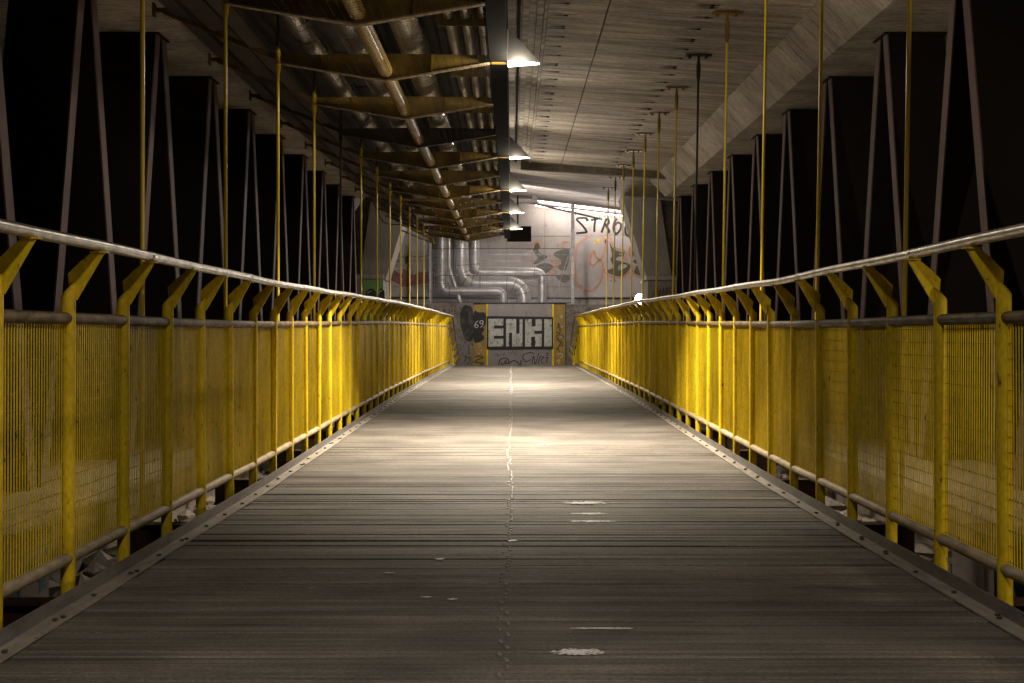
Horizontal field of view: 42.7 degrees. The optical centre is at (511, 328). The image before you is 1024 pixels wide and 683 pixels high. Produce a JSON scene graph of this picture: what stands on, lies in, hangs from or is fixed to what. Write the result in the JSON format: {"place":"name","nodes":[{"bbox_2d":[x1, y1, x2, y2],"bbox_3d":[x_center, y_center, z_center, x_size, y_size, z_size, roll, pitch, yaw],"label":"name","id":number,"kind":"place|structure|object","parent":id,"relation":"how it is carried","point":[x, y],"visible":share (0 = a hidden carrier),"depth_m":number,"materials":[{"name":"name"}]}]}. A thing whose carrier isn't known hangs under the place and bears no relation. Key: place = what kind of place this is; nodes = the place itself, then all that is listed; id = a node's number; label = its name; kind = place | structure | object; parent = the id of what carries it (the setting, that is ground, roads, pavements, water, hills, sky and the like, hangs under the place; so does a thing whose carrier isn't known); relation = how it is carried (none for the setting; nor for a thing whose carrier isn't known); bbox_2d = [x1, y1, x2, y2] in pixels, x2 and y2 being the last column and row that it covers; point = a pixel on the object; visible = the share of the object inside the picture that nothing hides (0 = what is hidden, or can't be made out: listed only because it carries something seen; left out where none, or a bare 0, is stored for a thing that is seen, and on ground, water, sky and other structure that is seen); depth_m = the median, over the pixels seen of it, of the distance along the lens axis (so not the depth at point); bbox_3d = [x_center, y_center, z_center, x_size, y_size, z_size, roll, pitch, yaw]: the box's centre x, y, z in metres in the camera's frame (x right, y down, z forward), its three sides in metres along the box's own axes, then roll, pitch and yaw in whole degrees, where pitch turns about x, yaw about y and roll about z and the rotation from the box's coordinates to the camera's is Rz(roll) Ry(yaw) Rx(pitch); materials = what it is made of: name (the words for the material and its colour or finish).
{"place":"outdoors","nodes":[
{"label":"outdoors","id":0,"kind":"place"},
{"bbox_2d":[0,0,949,238],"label":"road bridge","id":1,"kind":"structure","parent":0,"point":[580,102],"depth_m":18.39,"materials":[{"name":"concrete"}]},
{"bbox_2d":[140,0,144,515],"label":"hanger rod","id":2,"kind":"object","parent":1,"relation":"hanging from","point":[142,141],"visible":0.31,"depth_m":8.07,"materials":[{"name":"yellow paint"}]},
{"bbox_2d":[222,0,228,308],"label":"hanger rod","id":3,"kind":"object","parent":1,"relation":"hanging from","point":[225,9],"visible":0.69,"depth_m":10.41,"materials":[{"name":"yellow paint"}]},
{"bbox_2d":[275,14,280,320],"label":"hanger rod","id":4,"kind":"object","parent":1,"relation":"hanging from","point":[277,67],"visible":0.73,"depth_m":12.75,"materials":[{"name":"yellow paint"}]},
{"bbox_2d":[312,70,316,320],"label":"hanger rod","id":5,"kind":"object","parent":1,"relation":"hanging from","point":[314,108],"visible":0.74,"depth_m":15.09,"materials":[{"name":"yellow paint"}]},
{"bbox_2d":[152,2,489,81],"bbox_3d":[-1.853,-2.789,12.760,3.275,0.761,0.100,0,0,0],"label":"ceiling rib","id":6,"kind":"object","parent":1,"relation":"attached to","point":[166,11],"visible":0.86,"depth_m":12.75,"materials":[{"name":"yellow paint"}]},
{"bbox_2d":[147,0,503,244],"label":"bird net","id":7,"kind":"object","parent":1,"relation":"hanging from","point":[383,102],"visible":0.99,"depth_m":14.25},
{"bbox_2d":[398,179,502,243],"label":"net litter","id":8,"kind":"object","parent":7,"relation":"on","point":[455,217],"visible":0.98,"depth_m":29.30,"materials":[{"name":"brown paint"}]},
{"bbox_2d":[339,110,342,303],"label":"hanger rod","id":9,"kind":"object","parent":1,"relation":"hanging from","point":[340,136],"visible":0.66,"depth_m":17.43,"materials":[{"name":"paint"}]},
{"bbox_2d":[208,53,492,119],"bbox_3d":[-1.853,-2.789,15.100,3.275,0.761,0.100,0,0,0],"label":"ceiling rib","id":10,"kind":"object","parent":1,"relation":"attached to","point":[392,104],"visible":0.84,"depth_m":15.09,"materials":[{"name":"yellow paint"}]},
{"bbox_2d":[224,0,484,26],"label":"ceiling rib","id":11,"kind":"object","parent":1,"relation":"attached to","point":[328,10],"visible":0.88,"depth_m":10.41,"materials":[{"name":"yellow paint"}]},
{"bbox_2d":[180,0,415,226],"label":"cable tray","id":12,"kind":"object","parent":11,"relation":"on","point":[212,23],"visible":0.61,"depth_m":14.82,"materials":[{"name":"grey"}]},
{"bbox_2d":[341,0,469,241],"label":"service pipe","id":13,"kind":"object","parent":11,"relation":"attached to","point":[370,49],"visible":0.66,"depth_m":13.33,"materials":[{"name":"metal"}]},
{"bbox_2d":[240,8,496,208],"bbox_3d":[-1.833,-3.382,14.750,3.135,0.045,45.500,0,0,0],"label":"corrugated sheet","id":14,"kind":"object","parent":1,"relation":"attached to","point":[389,46],"visible":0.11,"depth_m":17.44,"materials":[{"name":"metal"}]},
{"bbox_2d":[249,90,495,147],"bbox_3d":[-1.853,-2.789,17.440,3.275,0.761,0.100,0,0,0],"label":"ceiling rib","id":15,"kind":"object","parent":1,"relation":"attached to","point":[435,132],"visible":0.84,"depth_m":17.43,"materials":[{"name":"paint"}]},
{"bbox_2d":[312,20,434,208],"bbox_3d":[-1.970,-3.155,14.600,0.540,0.310,45.200,0,0,0],"label":"flat duct","id":16,"kind":"object","parent":1,"relation":"attached to","point":[336,37],"visible":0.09,"depth_m":14.30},
{"bbox_2d":[280,118,497,169],"bbox_3d":[-1.853,-2.789,19.780,3.275,0.761,0.100,0,0,0],"label":"ceiling rib","id":17,"kind":"object","parent":1,"relation":"attached to","point":[410,163],"visible":0.82,"depth_m":19.77,"materials":[{"name":"yellow paint"}]},
{"bbox_2d":[305,141,498,185],"bbox_3d":[-1.853,-2.789,22.120,3.275,0.761,0.100,0,0,0],"label":"ceiling rib","id":18,"kind":"object","parent":1,"relation":"attached to","point":[447,176],"visible":0.91,"depth_m":22.11,"materials":[{"name":"yellow paint"}]},
{"bbox_2d":[325,159,499,199],"bbox_3d":[-1.853,-2.789,24.460,3.275,0.761,0.100,0,0,0],"label":"ceiling rib","id":19,"kind":"object","parent":1,"relation":"attached to","point":[467,191],"visible":0.85,"depth_m":24.45,"materials":[{"name":"yellow paint"}]},
{"bbox_2d":[401,223,433,243],"bbox_3d":[-2.760,-2.796,38.400,0.977,0.632,0.090,0,0,0],"label":"bay end rail","id":20,"kind":"object","parent":1,"relation":"attached to","point":[421,233],"visible":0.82,"depth_m":38.37,"materials":[{"name":"yellow paint"}]},
{"bbox_2d":[342,176,500,210],"bbox_3d":[-1.853,-2.789,26.800,3.275,0.761,0.100,0,0,0],"label":"ceiling rib","id":21,"kind":"object","parent":1,"relation":"attached to","point":[434,204],"visible":0.7,"depth_m":26.79,"materials":[{"name":"yellow paint"}]},
{"bbox_2d":[355,186,501,220],"bbox_3d":[-1.853,-2.789,29.140,3.275,0.761,0.100,0,0,0],"label":"ceiling rib","id":22,"kind":"object","parent":1,"relation":"attached to","point":[473,212],"visible":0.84,"depth_m":29.13,"materials":[{"name":"yellow paint"}]},
{"bbox_2d":[366,197,502,228],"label":"ceiling rib","id":23,"kind":"object","parent":1,"relation":"attached to","point":[474,220],"visible":0.72,"depth_m":31.47,"materials":[{"name":"yellow paint"}]},
{"bbox_2d":[378,208,503,235],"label":"ceiling rib","id":24,"kind":"object","parent":1,"relation":"attached to","point":[459,230],"visible":0.59,"depth_m":33.81,"materials":[{"name":"yellow paint"}]},
{"bbox_2d":[159,0,401,221],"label":"cable tray","id":25,"kind":"object","parent":24,"relation":"on","point":[235,60],"visible":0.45,"depth_m":15.91,"materials":[{"name":"grey"}]},
{"bbox_2d":[206,0,427,232],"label":"cable tray","id":26,"kind":"object","parent":24,"relation":"on","point":[241,33],"visible":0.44,"depth_m":14.28,"materials":[{"name":"grey"}]},
{"bbox_2d":[385,214,503,241],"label":"ceiling rib","id":27,"kind":"object","parent":1,"relation":"attached to","point":[497,234],"visible":0.73,"depth_m":36.15,"materials":[{"name":"yellow paint"}]},
{"bbox_2d":[439,7,486,26],"bbox_3d":[-0.429,-2.785,11.573,0.429,0.240,0.046,0,0,0],"label":"pipe bracket","id":28,"kind":"object","parent":1,"relation":"attached to","point":[462,20],"visible":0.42,"depth_m":11.58,"materials":[{"name":"metal"}]},
{"bbox_2d":[443,11,492,231],"bbox_3d":[-0.560,-2.785,14.500,0.096,0.096,45.000,0,0,0],"label":"thin pipe","id":29,"kind":"object","parent":28,"relation":"attached to","point":[456,51],"visible":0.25,"depth_m":14.62,"materials":[{"name":"metal"}]},
{"bbox_2d":[477,6,503,231],"bbox_3d":[-0.260,-2.785,14.500,0.096,0.096,45.000,0,0,0],"label":"thin pipe","id":30,"kind":"object","parent":28,"relation":"attached to","point":[485,34],"visible":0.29,"depth_m":14.60,"materials":[{"name":"metal"}]},
{"bbox_2d":[451,66,490,76],"bbox_3d":[-0.429,-2.785,13.913,0.429,0.240,0.046,0,0,0],"label":"pipe bracket","id":31,"kind":"object","parent":1,"relation":"attached to","point":[471,73],"visible":0.17,"depth_m":13.92,"materials":[{"name":"metal"}]},
{"bbox_2d":[460,94,493,113],"bbox_3d":[-0.429,-2.785,16.253,0.429,0.240,0.046,0,0,0],"label":"pipe bracket","id":32,"kind":"object","parent":1,"relation":"attached to","point":[487,110],"visible":0.26,"depth_m":16.26,"materials":[{"name":"yellow paint"}]},
{"bbox_2d":[472,148,497,160],"bbox_3d":[-0.429,-2.785,20.933,0.429,0.240,0.046,0,0,0],"label":"pipe bracket","id":33,"kind":"object","parent":1,"relation":"attached to","point":[490,151],"visible":0.19,"depth_m":20.94,"materials":[{"name":"metal"}]},
{"bbox_2d":[460,8,498,231],"bbox_3d":[-0.410,-2.785,14.500,0.096,0.096,45.000,0,0,0],"label":"thin pipe","id":34,"kind":"object","parent":33,"relation":"attached to","point":[469,47],"visible":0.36,"depth_m":14.64,"materials":[{"name":"metal"}]},
{"bbox_2d":[503,198,523,213],"bbox_3d":[0.038,-2.734,29.140,0.477,0.322,0.260,0,0,0],"label":"wedge lamp","id":35,"kind":"object","parent":1,"relation":"attached to","point":[515,208],"visible":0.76,"depth_m":29.05,"materials":[{"name":"white"}]},
{"bbox_2d":[501,173,526,191],"bbox_3d":[0.038,-2.734,24.460,0.477,0.322,0.260,0,0,0],"label":"wedge lamp","id":36,"kind":"object","parent":1,"relation":"attached to","point":[515,185],"visible":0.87,"depth_m":24.37,"materials":[{"name":"white"}]},
{"bbox_2d":[499,136,529,158],"bbox_3d":[0.038,-2.734,19.780,0.477,0.322,0.260,0,0,0],"label":"wedge lamp","id":37,"kind":"object","parent":1,"relation":"attached to","point":[516,151],"visible":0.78,"depth_m":19.69,"materials":[{"name":"white"}]},
{"bbox_2d":[491,29,539,66],"bbox_3d":[0.038,-2.734,12.760,0.477,0.322,0.260,0,0,0],"label":"wedge lamp","id":38,"kind":"object","parent":1,"relation":"attached to","point":[519,53],"visible":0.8,"depth_m":12.68,"materials":[{"name":"white"}]},
{"bbox_2d":[507,196,530,241],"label":"dark sign box","id":39,"kind":"structure","parent":1,"relation":"attached to","point":[521,235],"depth_m":38.40,"materials":[{"name":"black"}]},
{"bbox_2d":[535,204,621,216],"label":"strip light","id":40,"kind":"object","parent":1,"relation":"attached to","point":[588,211],"visible":0.62,"depth_m":47.45,"materials":[{"name":"white"}]},
{"bbox_2d":[602,187,613,306],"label":"hanger rod","id":41,"kind":"object","parent":1,"relation":"hanging from","point":[607,238],"visible":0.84,"depth_m":33.85,"materials":[{"name":"yellow paint"}]},
{"bbox_2d":[608,177,621,318],"bbox_3d":[2.490,-1.257,31.520,0.340,4.798,0.100,0,0,0],"label":"hanger rod","id":42,"kind":"object","parent":1,"relation":"hanging from","point":[615,185],"visible":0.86,"depth_m":31.51,"materials":[{"name":"yellow paint"}]},
{"bbox_2d":[616,164,631,307],"bbox_3d":[2.490,-1.260,29.180,0.340,4.793,0.100,0,0,0],"label":"hanger rod","id":43,"kind":"object","parent":1,"relation":"hanging from","point":[623,171],"visible":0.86,"depth_m":29.17,"materials":[{"name":"yellow paint"}]},
{"bbox_2d":[625,150,641,307],"bbox_3d":[2.490,-1.263,26.840,0.340,4.787,0.100,0,0,0],"label":"hanger rod","id":44,"kind":"object","parent":1,"relation":"hanging from","point":[633,157],"visible":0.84,"depth_m":26.83,"materials":[{"name":"yellow paint"}]},
{"bbox_2d":[636,133,654,320],"bbox_3d":[2.490,-1.262,24.500,0.340,4.788,0.100,0,0,0],"label":"hanger rod","id":45,"kind":"object","parent":1,"relation":"hanging from","point":[645,140],"visible":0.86,"depth_m":24.49,"materials":[{"name":"yellow paint"}]},
{"bbox_2d":[649,112,669,320],"bbox_3d":[2.490,-1.262,22.160,0.340,4.789,0.100,0,0,0],"label":"hanger rod","id":46,"kind":"object","parent":1,"relation":"hanging from","point":[659,121],"visible":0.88,"depth_m":22.15,"materials":[{"name":"yellow paint"}]},
{"bbox_2d":[665,87,687,320],"bbox_3d":[2.490,-1.261,19.820,0.340,4.790,0.100,0,0,0],"label":"hanger rod","id":47,"kind":"object","parent":1,"relation":"hanging from","point":[676,96],"visible":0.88,"depth_m":19.81,"materials":[{"name":"yellow paint"}]},
{"bbox_2d":[685,54,711,320],"bbox_3d":[2.490,-1.255,17.480,0.340,4.803,0.100,0,0,0],"label":"hanger rod","id":48,"kind":"object","parent":1,"relation":"hanging from","point":[698,65],"visible":0.84,"depth_m":17.47,"materials":[{"name":"paint"}]},
{"bbox_2d":[712,11,742,311],"bbox_3d":[2.490,-1.247,15.140,0.340,4.819,0.100,0,0,0],"label":"hanger rod","id":49,"kind":"object","parent":1,"relation":"hanging from","point":[727,23],"visible":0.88,"depth_m":15.13,"materials":[{"name":"yellow paint"}]},
{"bbox_2d":[759,0,767,320],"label":"hanger rod","id":50,"kind":"object","parent":1,"relation":"hanging from","point":[763,146],"visible":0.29,"depth_m":12.79,"materials":[{"name":"yellow paint"}]},
{"bbox_2d":[815,0,823,319],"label":"hanger rod","id":51,"kind":"object","parent":1,"relation":"hanging from","point":[819,142],"visible":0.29,"depth_m":10.45,"materials":[{"name":"yellow paint"}]},
{"bbox_2d":[900,0,911,514],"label":"hanger rod","id":52,"kind":"object","parent":1,"relation":"hanging from","point":[907,149],"visible":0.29,"depth_m":8.11,"materials":[{"name":"yellow paint"}]},
{"bbox_2d":[53,377,995,426],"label":"ground","id":53,"kind":"structure","parent":0,"point":[990,410],"depth_m":33.01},
{"bbox_2d":[3,533,48,596],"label":"painted block","id":54,"kind":"structure","parent":53,"relation":"on","point":[40,588],"depth_m":7.42,"materials":[{"name":"paint"}]},
{"bbox_2d":[49,427,334,596],"bbox_3d":[-2.109,1.896,20.559,2.142,0.808,25.085,0,0,0],"label":"rubble","id":55,"kind":"object","parent":53,"relation":"on","point":[95,563],"depth_m":9.25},
{"bbox_2d":[3,388,394,581],"bbox_3d":[-4.625,1.950,15.500,3.150,1.300,43.000,0,0,0],"label":"concrete ledge","id":56,"kind":"object","parent":53,"relation":"on","point":[190,506],"depth_m":10.48,"materials":[{"name":"concrete"}]},
{"bbox_2d":[0,43,34,490],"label":"truss strut","id":57,"kind":"object","parent":56,"relation":"on","point":[12,298],"visible":0.58,"depth_m":10.20,"materials":[{"name":"paint"}]},
{"bbox_2d":[2,0,116,486],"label":"truss strut","id":58,"kind":"object","parent":56,"relation":"on","point":[52,78],"visible":0.55,"depth_m":11.60,"materials":[{"name":"paint"}]},
{"bbox_2d":[99,32,186,456],"bbox_3d":[-4.185,-0.965,14.475,0.690,4.529,2.420,0,0,0],"label":"truss strut","id":59,"kind":"object","parent":56,"relation":"on","point":[120,59],"visible":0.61,"depth_m":14.19,"materials":[{"name":"paint"}]},
{"bbox_2d":[168,76,223,435],"bbox_3d":[-4.185,-0.965,16.975,0.690,4.529,2.420,0,0,0],"label":"truss strut","id":60,"kind":"object","parent":56,"relation":"on","point":[196,158],"visible":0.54,"depth_m":16.64,"materials":[{"name":"paint"}]},
{"bbox_2d":[218,109,262,421],"bbox_3d":[-4.185,-0.965,19.475,0.690,4.529,2.420,0,0,0],"label":"truss strut","id":61,"kind":"object","parent":56,"relation":"on","point":[243,246],"visible":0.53,"depth_m":19.18,"materials":[{"name":"paint"}]},
{"bbox_2d":[255,134,289,320],"bbox_3d":[-4.185,-0.965,21.975,0.690,4.529,2.420,0,0,0],"label":"truss strut","id":62,"kind":"object","parent":56,"relation":"on","point":[266,155],"visible":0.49,"depth_m":21.63,"materials":[{"name":"paint"}]},
{"bbox_2d":[284,154,311,320],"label":"truss strut","id":63,"kind":"object","parent":56,"relation":"on","point":[296,196],"visible":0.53,"depth_m":24.16,"materials":[{"name":"paint"}]},
{"bbox_2d":[307,171,328,320],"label":"truss strut","id":64,"kind":"object","parent":56,"relation":"on","point":[322,278],"visible":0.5,"depth_m":26.70,"materials":[{"name":"paint"}]},
{"bbox_2d":[326,184,344,320],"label":"truss strut","id":65,"kind":"object","parent":56,"relation":"on","point":[333,211],"visible":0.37,"depth_m":29.11,"materials":[{"name":"paint"}]},
{"bbox_2d":[342,196,356,320],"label":"truss strut","id":66,"kind":"object","parent":56,"relation":"on","point":[349,241],"visible":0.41,"depth_m":31.65,"materials":[{"name":"paint"}]},
{"bbox_2d":[355,197,406,320],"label":"bridge pier","id":67,"kind":"structure","parent":53,"relation":"on","point":[368,249],"depth_m":40.00,"materials":[{"name":"concrete"}]},
{"bbox_2d":[0,363,1023,682],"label":"footbridge walkway","id":68,"kind":"structure","parent":53,"relation":"on","point":[546,523],"depth_m":5.76,"materials":[{"name":"wood"}]},
{"bbox_2d":[0,218,458,629],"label":"railing","id":69,"kind":"object","parent":68,"relation":"attached to","point":[303,380],"visible":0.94,"depth_m":7.01,"materials":[{"name":"yellow paint"}]},
{"bbox_2d":[359,126,362,320],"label":"hanger rod","id":70,"kind":"object","parent":68,"relation":"on","point":[361,159],"visible":0.57,"depth_m":19.77,"materials":[{"name":"yellow paint"}]},
{"bbox_2d":[375,147,378,313],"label":"hanger rod","id":71,"kind":"object","parent":68,"relation":"on","point":[376,176],"visible":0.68,"depth_m":22.11,"materials":[{"name":"yellow paint"}]},
{"bbox_2d":[388,165,390,320],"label":"hanger rod","id":72,"kind":"object","parent":68,"relation":"on","point":[389,192],"visible":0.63,"depth_m":24.45,"materials":[{"name":"yellow paint"}]},
{"bbox_2d":[399,182,401,316],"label":"hanger rod","id":73,"kind":"object","parent":68,"relation":"on","point":[400,205],"visible":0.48,"depth_m":26.79,"materials":[{"name":"yellow paint"}]},
{"bbox_2d":[408,194,410,302],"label":"hanger rod","id":74,"kind":"object","parent":68,"relation":"on","point":[409,214],"visible":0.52,"depth_m":29.13,"materials":[{"name":"yellow paint"}]},
{"bbox_2d":[569,223,1023,605],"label":"railing","id":75,"kind":"object","parent":68,"relation":"on","point":[734,378],"visible":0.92,"depth_m":7.52,"materials":[{"name":"metal"}]},
{"bbox_2d":[391,303,640,365],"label":"wall","id":76,"kind":"structure","parent":53,"relation":"on","point":[513,334],"depth_m":45.50,"materials":[{"name":"concrete"}]},
{"bbox_2d":[447,238,461,301],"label":"silver pipe","id":77,"kind":"object","parent":76,"relation":"on","point":[448,244],"visible":0.49,"depth_m":46.74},
{"bbox_2d":[437,231,507,301],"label":"silver pipe","id":78,"kind":"object","parent":76,"relation":"attached to","point":[500,292],"visible":0.69,"depth_m":46.67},
{"bbox_2d":[454,240,530,301],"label":"silver pipe","id":79,"kind":"object","parent":76,"relation":"attached to","point":[518,287],"visible":0.75,"depth_m":46.83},
{"bbox_2d":[354,192,640,303],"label":"wall","id":80,"kind":"structure","parent":76,"relation":"on","point":[550,228],"depth_m":48.00,"materials":[{"name":"concrete"}]},
{"bbox_2d":[471,240,546,301],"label":"silver pipe","id":81,"kind":"object","parent":80,"relation":"attached to","point":[542,283],"visible":0.73,"depth_m":47.26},
{"bbox_2d":[391,297,634,298],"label":"ledge","id":82,"kind":"object","parent":80,"relation":"attached to","point":[516,297],"depth_m":47.90,"materials":[{"name":"grey"}]},
{"bbox_2d":[429,202,573,303],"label":"fence","id":83,"kind":"object","parent":76,"relation":"on","point":[431,267],"visible":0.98,"depth_m":45.72,"materials":[{"name":"grey"}]},
{"bbox_2d":[618,198,677,320],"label":"bridge pier","id":84,"kind":"structure","parent":53,"relation":"on","point":[665,247],"depth_m":40.00,"materials":[{"name":"concrete"}]},
{"bbox_2d":[659,403,951,572],"bbox_3d":[2.245,1.888,20.571,2.247,0.824,25.008,0,0,0],"label":"rubble","id":85,"kind":"object","parent":53,"relation":"on","point":[924,550],"depth_m":11.81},
{"bbox_2d":[633,387,1021,551],"bbox_3d":[4.825,1.950,15.500,3.150,1.300,43.000,0,0,0],"label":"concrete ledge","id":86,"kind":"object","parent":53,"relation":"on","point":[866,511],"depth_m":11.63,"materials":[{"name":"concrete"}]},
{"bbox_2d":[675,196,691,320],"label":"truss strut","id":87,"kind":"object","parent":86,"relation":"on","point":[683,243],"visible":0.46,"depth_m":31.66,"materials":[{"name":"paint"}]},
{"bbox_2d":[688,184,707,320],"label":"truss strut","id":88,"kind":"object","parent":86,"relation":"on","point":[702,202],"visible":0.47,"depth_m":29.13,"materials":[{"name":"paint"}]},
{"bbox_2d":[704,171,727,320],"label":"truss strut","id":89,"kind":"object","parent":86,"relation":"on","point":[713,276],"visible":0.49,"depth_m":26.68,"materials":[{"name":"paint"}]},
{"bbox_2d":[724,154,751,320],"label":"truss strut","id":90,"kind":"object","parent":86,"relation":"on","point":[738,214],"visible":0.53,"depth_m":24.15,"materials":[{"name":"paint"}]},
{"bbox_2d":[746,134,782,320],"bbox_3d":[4.395,-0.965,21.975,0.690,4.529,2.420,0,0,0],"label":"truss strut","id":91,"kind":"object","parent":86,"relation":"on","point":[773,152],"visible":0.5,"depth_m":21.67,"materials":[{"name":"paint"}]},
{"bbox_2d":[775,109,817,410],"bbox_3d":[4.395,-0.965,19.475,0.690,4.529,2.420,0,0,0],"label":"truss strut","id":92,"kind":"object","parent":86,"relation":"on","point":[797,222],"visible":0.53,"depth_m":19.15,"materials":[{"name":"paint"}]},
{"bbox_2d":[811,76,873,423],"bbox_3d":[4.395,-0.965,16.975,0.690,4.529,2.420,0,0,0],"label":"truss strut","id":93,"kind":"object","parent":86,"relation":"on","point":[847,102],"visible":0.53,"depth_m":16.65,"materials":[{"name":"paint"}]},
{"bbox_2d":[860,32,946,456],"bbox_3d":[4.395,-0.965,14.475,0.690,4.529,2.420,0,0,0],"label":"truss strut","id":94,"kind":"object","parent":86,"relation":"on","point":[884,227],"visible":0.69,"depth_m":14.17,"materials":[{"name":"paint"}]},
{"bbox_2d":[918,0,1023,459],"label":"truss strut","id":95,"kind":"object","parent":86,"relation":"on","point":[980,181],"visible":0.58,"depth_m":11.69,"materials":[{"name":"paint"}]},
{"bbox_2d":[1015,362,1023,490],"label":"truss strut","id":96,"kind":"object","parent":86,"relation":"on","point":[1020,441],"visible":0.29,"depth_m":10.52,"materials":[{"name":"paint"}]},
{"bbox_2d":[952,523,1023,596],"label":"rubble","id":97,"kind":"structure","parent":53,"relation":"on","point":[978,575],"depth_m":7.66,"materials":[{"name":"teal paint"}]},
{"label":"ceiling rib","id":98,"kind":"object","parent":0,"visible":0},
{"bbox_2d":[278,14,436,225],"bbox_3d":[-1.950,-2.800,14.700,0.227,0.227,45.400,0,0,0],"label":"duct","id":99,"kind":"object","parent":98,"relation":"on","point":[333,79],"visible":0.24,"depth_m":14.08,"materials":[{"name":"metal"}]},
{"bbox_2d":[331,23,432,185],"bbox_3d":[-1.500,-2.860,14.700,0.350,0.350,45.400,0,0,0],"label":"duct","id":100,"kind":"object","parent":98,"relation":"on","point":[355,41],"visible":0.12,"depth_m":12.74,"materials":[{"name":"metal"}]},
{"bbox_2d":[389,17,479,217],"bbox_3d":[-0.980,-2.840,14.700,0.309,0.309,45.400,0,0,0],"label":"duct","id":101,"kind":"object","parent":98,"relation":"on","point":[418,42],"visible":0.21,"depth_m":14.07,"materials":[{"name":"metal"}]},
{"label":"conduit hanger","id":102,"kind":"object","parent":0,"visible":0},
{"bbox_2d":[530,203,601,219],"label":"hanging conduit","id":103,"kind":"object","parent":102,"relation":"hanging from","point":[566,211],"visible":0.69,"depth_m":47.17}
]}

